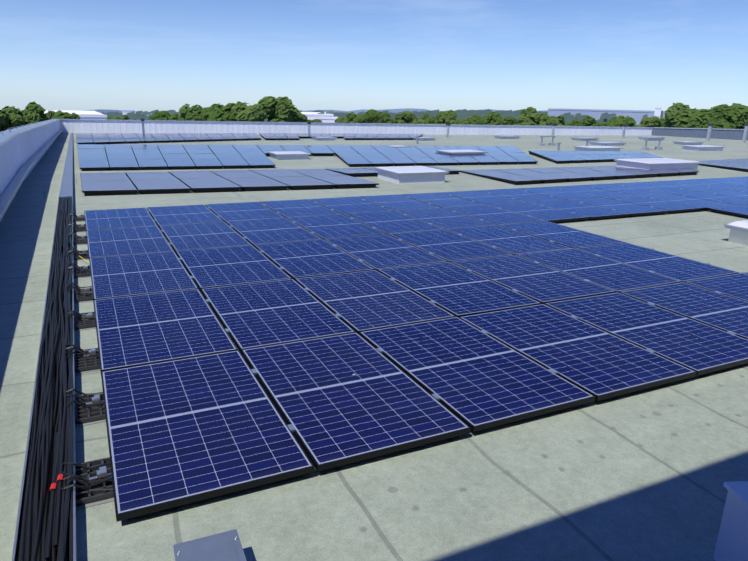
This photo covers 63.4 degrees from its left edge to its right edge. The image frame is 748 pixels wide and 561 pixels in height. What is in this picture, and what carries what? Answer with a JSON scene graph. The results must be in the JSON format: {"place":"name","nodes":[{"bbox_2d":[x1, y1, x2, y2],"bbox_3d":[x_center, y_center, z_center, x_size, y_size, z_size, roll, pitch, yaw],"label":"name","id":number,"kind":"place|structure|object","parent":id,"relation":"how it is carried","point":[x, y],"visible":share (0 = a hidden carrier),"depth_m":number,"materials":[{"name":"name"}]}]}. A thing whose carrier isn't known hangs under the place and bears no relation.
{"place":"outdoors","nodes":[
{"label":"outdoors","id":0,"kind":"place"},
{"bbox_2d":[319,116,337,122],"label":"distant building","id":1,"kind":"structure","parent":0,"point":[328,119],"depth_m":231.38,"materials":[{"name":"white"}]},
{"bbox_2d":[0,133,747,560],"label":"roof surface","id":2,"kind":"object","parent":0,"point":[644,475],"depth_m":3.50,"materials":[{"name":"grey concrete"}]},
{"bbox_2d":[12,132,76,560],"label":"cable tray","id":3,"kind":"object","parent":2,"relation":"on","point":[46,526],"depth_m":3.59,"materials":[{"name":"metal"}]},
{"bbox_2d":[62,213,112,490],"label":"array cables","id":4,"kind":"object","parent":2,"relation":"on","point":[75,476],"depth_m":4.01,"materials":[{"name":"black rubber"}]},
{"bbox_2d":[73,214,230,509],"bbox_3d":[-0.056,-0.369,8.080,7.202,0.083,8.298,-7,18,-25],"label":"array rail feet","id":5,"kind":"object","parent":2,"relation":"on","point":[85,417],"depth_m":3.95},
{"bbox_2d":[76,133,260,143],"bbox_3d":[-9.378,-6.887,29.255,9.037,0.131,6.174,-7,18,-25],"label":"solar array","id":6,"kind":"object","parent":2,"relation":"on","point":[111,138],"depth_m":28.80,"materials":[{"name":"blue glass"}]},
{"bbox_2d":[173,529,246,560],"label":"junction box","id":7,"kind":"object","parent":2,"relation":"on","point":[225,546],"depth_m":2.55,"materials":[{"name":"metal"}]},
{"bbox_2d":[80,169,378,195],"bbox_3d":[-3.724,-2.513,14.983,6.761,0.111,3.865,-5,18,-20],"label":"solar array","id":8,"kind":"object","parent":2,"relation":"on","point":[123,183],"depth_m":14.29,"materials":[{"name":"blue glass"}]},
{"bbox_2d":[77,144,537,170],"bbox_3d":[-1.545,-4.520,21.838,18.449,0.141,8.041,-3,17,-14],"label":"solar array","id":9,"kind":"object","parent":2,"relation":"on","point":[94,157],"depth_m":20.90,"materials":[{"name":"blue glass"}]},
{"bbox_2d":[259,133,422,139],"bbox_3d":[-1.186,-7.903,33.262,10.126,0.131,4.154,-4,17,-18],"label":"solar array","id":10,"kind":"object","parent":2,"relation":"on","point":[295,136],"depth_m":32.69,"materials":[{"name":"blue glass"}]},
{"bbox_2d":[59,119,652,134],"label":"parapet","id":11,"kind":"structure","parent":2,"relation":"on","point":[109,126],"depth_m":36.37,"materials":[{"name":"metal"}]},
{"bbox_2d":[1,119,60,180],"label":"parapet","id":12,"kind":"structure","parent":11,"relation":"attached to","point":[33,139],"depth_m":17.71,"materials":[{"name":"metal"}]},
{"bbox_2d":[0,131,22,220],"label":"parapet","id":13,"kind":"structure","parent":12,"relation":"attached to","point":[10,167],"depth_m":11.84,"materials":[{"name":"metal"}]},
{"bbox_2d":[0,118,55,135],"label":"brackets","id":14,"kind":"object","parent":12,"relation":"on","point":[23,125],"depth_m":16.35,"materials":[{"name":"metal"}]},
{"bbox_2d":[0,129,62,219],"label":"parapet ledge","id":15,"kind":"object","parent":11,"relation":"attached to","point":[7,195],"depth_m":11.97,"materials":[{"name":"metal"}]},
{"bbox_2d":[651,127,747,139],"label":"parapet","id":16,"kind":"structure","parent":11,"relation":"attached to","point":[733,134],"depth_m":41.39,"materials":[{"name":"metal"}]},
{"bbox_2d":[326,166,460,176],"bbox_3d":[0.539,-3.207,17.627,3.563,0.110,1.778,-5,18,-21],"label":"solar array","id":17,"kind":"object","parent":2,"relation":"on","point":[363,172],"depth_m":17.18,"materials":[{"name":"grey glass"}]},
{"bbox_2d":[84,176,747,521],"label":"solar array","id":18,"kind":"object","parent":2,"relation":"on","point":[360,328],"depth_m":5.48,"materials":[{"name":"blue glass"}]},
{"bbox_2d":[140,118,747,142],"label":"parapet posts","id":19,"kind":"object","parent":2,"relation":"on","point":[624,126],"depth_m":36.60,"materials":[{"name":"metal"}]},
{"bbox_2d":[267,135,747,245],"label":"skylights","id":20,"kind":"object","parent":2,"relation":"on","point":[738,233],"depth_m":19.65,"materials":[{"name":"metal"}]},
{"bbox_2d":[416,136,662,149],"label":"roof vents","id":21,"kind":"object","parent":2,"relation":"on","point":[643,148],"depth_m":29.74,"materials":[{"name":"metal"}]},
{"bbox_2d":[461,166,698,184],"bbox_3d":[7.291,-3.373,18.672,9.622,0.111,3.052,-7,18,-25],"label":"solar array","id":22,"kind":"object","parent":2,"relation":"on","point":[525,176],"depth_m":17.57,"materials":[{"name":"blue glass"}]},
{"bbox_2d":[528,150,662,163],"bbox_3d":[8.649,-5.001,24.194,6.827,0.141,3.828,-7,18,-25],"label":"solar array","id":23,"kind":"object","parent":2,"relation":"on","point":[562,157],"depth_m":23.47,"materials":[{"name":"blue glass"}]},
{"bbox_2d":[698,158,747,171],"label":"solar array","id":24,"kind":"object","parent":2,"relation":"on","point":[736,164],"depth_m":21.53,"materials":[{"name":"blue glass"}]},
{"bbox_2d":[713,481,747,560],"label":"cabinet","id":25,"kind":"object","parent":2,"relation":"on","point":[732,543],"depth_m":2.65,"materials":[{"name":"metal"}]},
{"bbox_2d":[0,0,747,111],"label":"sky","id":26,"kind":"structure","parent":0,"point":[77,55],"materials":[{"name":"blue"}]},
{"bbox_2d":[80,108,707,113],"bbox_3d":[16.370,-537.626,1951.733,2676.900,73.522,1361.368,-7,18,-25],"label":"distant hills","id":27,"kind":"structure","parent":0,"point":[334,111],"depth_m":2401.18,"materials":[{"name":"blue"}]},
{"bbox_3d":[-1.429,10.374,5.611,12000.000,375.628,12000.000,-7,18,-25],"label":"ground","id":28,"kind":"structure","parent":0,"visible":0},
{"bbox_2d":[44,110,106,118],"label":"distant building","id":29,"kind":"structure","parent":28,"relation":"on","point":[89,115],"depth_m":186.58,"materials":[{"name":"white"}]},
{"bbox_2d":[122,109,135,114],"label":"white building","id":30,"kind":"structure","parent":28,"relation":"on","point":[125,111],"depth_m":376.57,"materials":[{"name":"white"}]},
{"bbox_2d":[301,112,333,119],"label":"white hall","id":31,"kind":"structure","parent":28,"relation":"on","point":[312,115],"depth_m":317.28,"materials":[{"name":"white"}]},
{"bbox_2d":[49,107,642,124],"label":"tree trunks","id":32,"kind":"object","parent":28,"relation":"on","point":[263,120],"depth_m":97.71,"materials":[{"name":"brown plant"}]},
{"bbox_2d":[0,96,747,131],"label":"trees","id":33,"kind":"object","parent":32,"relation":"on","point":[280,109],"depth_m":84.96,"materials":[{"name":"green plant"}]},
{"bbox_2d":[92,109,700,124],"bbox_3d":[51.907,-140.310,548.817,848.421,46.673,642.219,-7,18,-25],"label":"distant treeline","id":34,"kind":"object","parent":28,"relation":"on","point":[568,117],"depth_m":356.14,"materials":[{"name":"green plant"}]},
{"bbox_2d":[548,108,664,124],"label":"building","id":35,"kind":"structure","parent":28,"relation":"on","point":[636,116],"depth_m":343.40,"materials":[{"name":"blue metal"}]},
{"bbox_2d":[654,107,661,117],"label":"building","id":36,"kind":"structure","parent":28,"relation":"on","point":[657,113],"depth_m":329.18,"materials":[{"name":"white"}]}
]}

